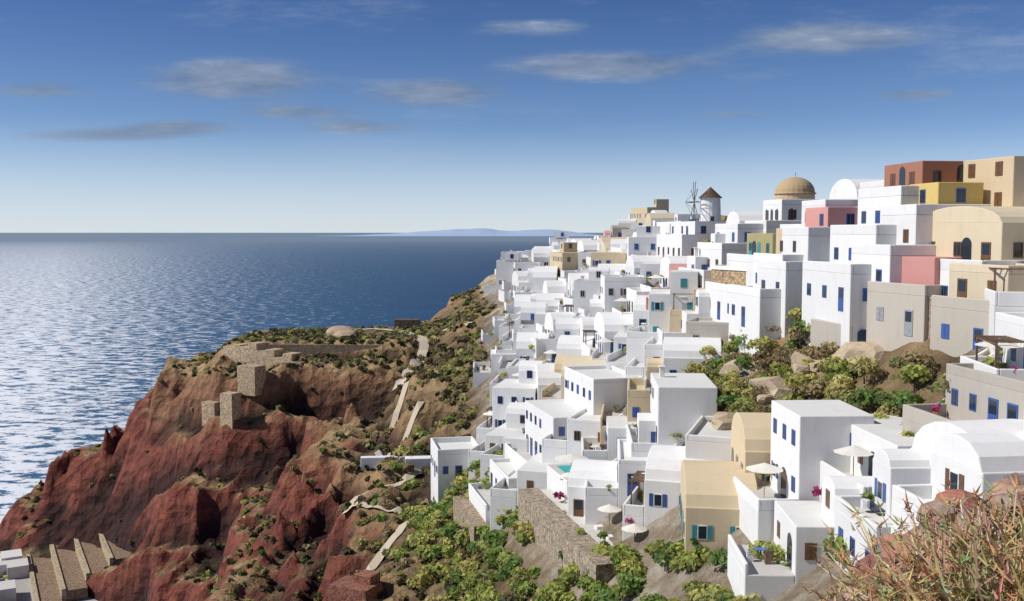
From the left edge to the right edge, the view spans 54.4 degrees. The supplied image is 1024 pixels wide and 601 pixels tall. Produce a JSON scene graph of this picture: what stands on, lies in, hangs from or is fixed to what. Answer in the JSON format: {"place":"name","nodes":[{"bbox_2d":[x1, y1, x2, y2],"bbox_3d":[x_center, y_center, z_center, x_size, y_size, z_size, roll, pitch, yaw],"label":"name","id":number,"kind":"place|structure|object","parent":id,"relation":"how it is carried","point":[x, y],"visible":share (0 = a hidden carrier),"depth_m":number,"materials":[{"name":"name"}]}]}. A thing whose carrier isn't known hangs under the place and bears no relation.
{"place":"outdoors","nodes":[
{"label":"outdoors","id":0,"kind":"place"},
{"bbox_2d":[0,233,602,522],"bbox_3d":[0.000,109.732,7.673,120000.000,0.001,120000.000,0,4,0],"label":"sea","id":1,"kind":"structure","parent":0,"point":[97,330],"depth_m":1576.93,"materials":[{"name":"blue liquid"}]},
{"bbox_2d":[348,228,602,235],"bbox_3d":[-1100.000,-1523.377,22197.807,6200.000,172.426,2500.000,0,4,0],"label":"island","id":2,"kind":"structure","parent":0,"point":[488,232],"depth_m":21114.46,"materials":[{"name":"blue"}]},
{"bbox_2d":[0,215,989,600],"bbox_3d":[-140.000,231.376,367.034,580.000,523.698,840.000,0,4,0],"label":"terrain","id":3,"kind":"structure","parent":0,"point":[174,529],"depth_m":283.95,"materials":[{"name":"brown stone"}]},
{"bbox_2d":[0,198,725,600],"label":"distant houses","id":4,"kind":"structure","parent":3,"relation":"on","point":[540,292],"depth_m":269.78,"materials":[{"name":"white paint"}]},
{"bbox_2d":[0,161,1023,580],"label":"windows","id":5,"kind":"structure","parent":4,"relation":"on","point":[712,193],"depth_m":126.71,"materials":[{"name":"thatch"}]},
{"bbox_2d":[342,322,471,569],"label":"paths","id":6,"kind":"structure","parent":3,"relation":"on","point":[422,350],"depth_m":248.91,"materials":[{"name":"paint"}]},
{"bbox_2d":[26,269,930,600],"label":"stone walls","id":7,"kind":"structure","parent":3,"relation":"on","point":[62,575],"depth_m":291.02,"materials":[{"name":"stone"}]},
{"bbox_2d":[16,239,1018,600],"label":"shrubs","id":8,"kind":"object","parent":3,"relation":"on","point":[464,579],"visible":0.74,"depth_m":154.64,"materials":[{"name":"green plant"}]},
{"bbox_2d":[326,326,884,429],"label":"garden rocks","id":9,"kind":"object","parent":3,"relation":"on","point":[777,388],"visible":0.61,"depth_m":128.63,"materials":[{"name":"stone"}]},
{"bbox_2d":[361,156,1023,600],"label":"buildings","id":10,"kind":"structure","parent":3,"relation":"on","point":[701,474],"depth_m":125.04,"materials":[{"name":"white paint"}]},
{"bbox_2d":[432,164,1022,569],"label":"windows","id":11,"kind":"structure","parent":10,"relation":"in","point":[965,255],"depth_m":123.81,"materials":[{"name":"blue"}]},
{"bbox_2d":[477,217,1023,564],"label":"terrace clutter","id":12,"kind":"object","parent":10,"relation":"on","point":[864,502],"visible":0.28,"depth_m":97.85,"materials":[{"name":"paint"}]},
{"bbox_2d":[724,319,914,413],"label":"wood","id":13,"kind":"object","parent":3,"relation":"on","point":[870,405],"visible":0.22,"depth_m":124.70,"materials":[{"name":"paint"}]},
{"bbox_2d":[803,472,1023,600],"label":"dry bush","id":14,"kind":"object","parent":3,"relation":"on","point":[980,569],"visible":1,"depth_m":5.76,"materials":[{"name":"foliage"},{"name":"dry twigs"}]},
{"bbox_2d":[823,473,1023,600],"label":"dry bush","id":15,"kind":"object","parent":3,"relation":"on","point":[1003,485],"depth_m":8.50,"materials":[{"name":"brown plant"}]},
{"bbox_2d":[0,0,1023,232],"label":"sky","id":16,"kind":"structure","parent":0,"point":[117,116],"materials":[{"name":"blue"}]}
]}

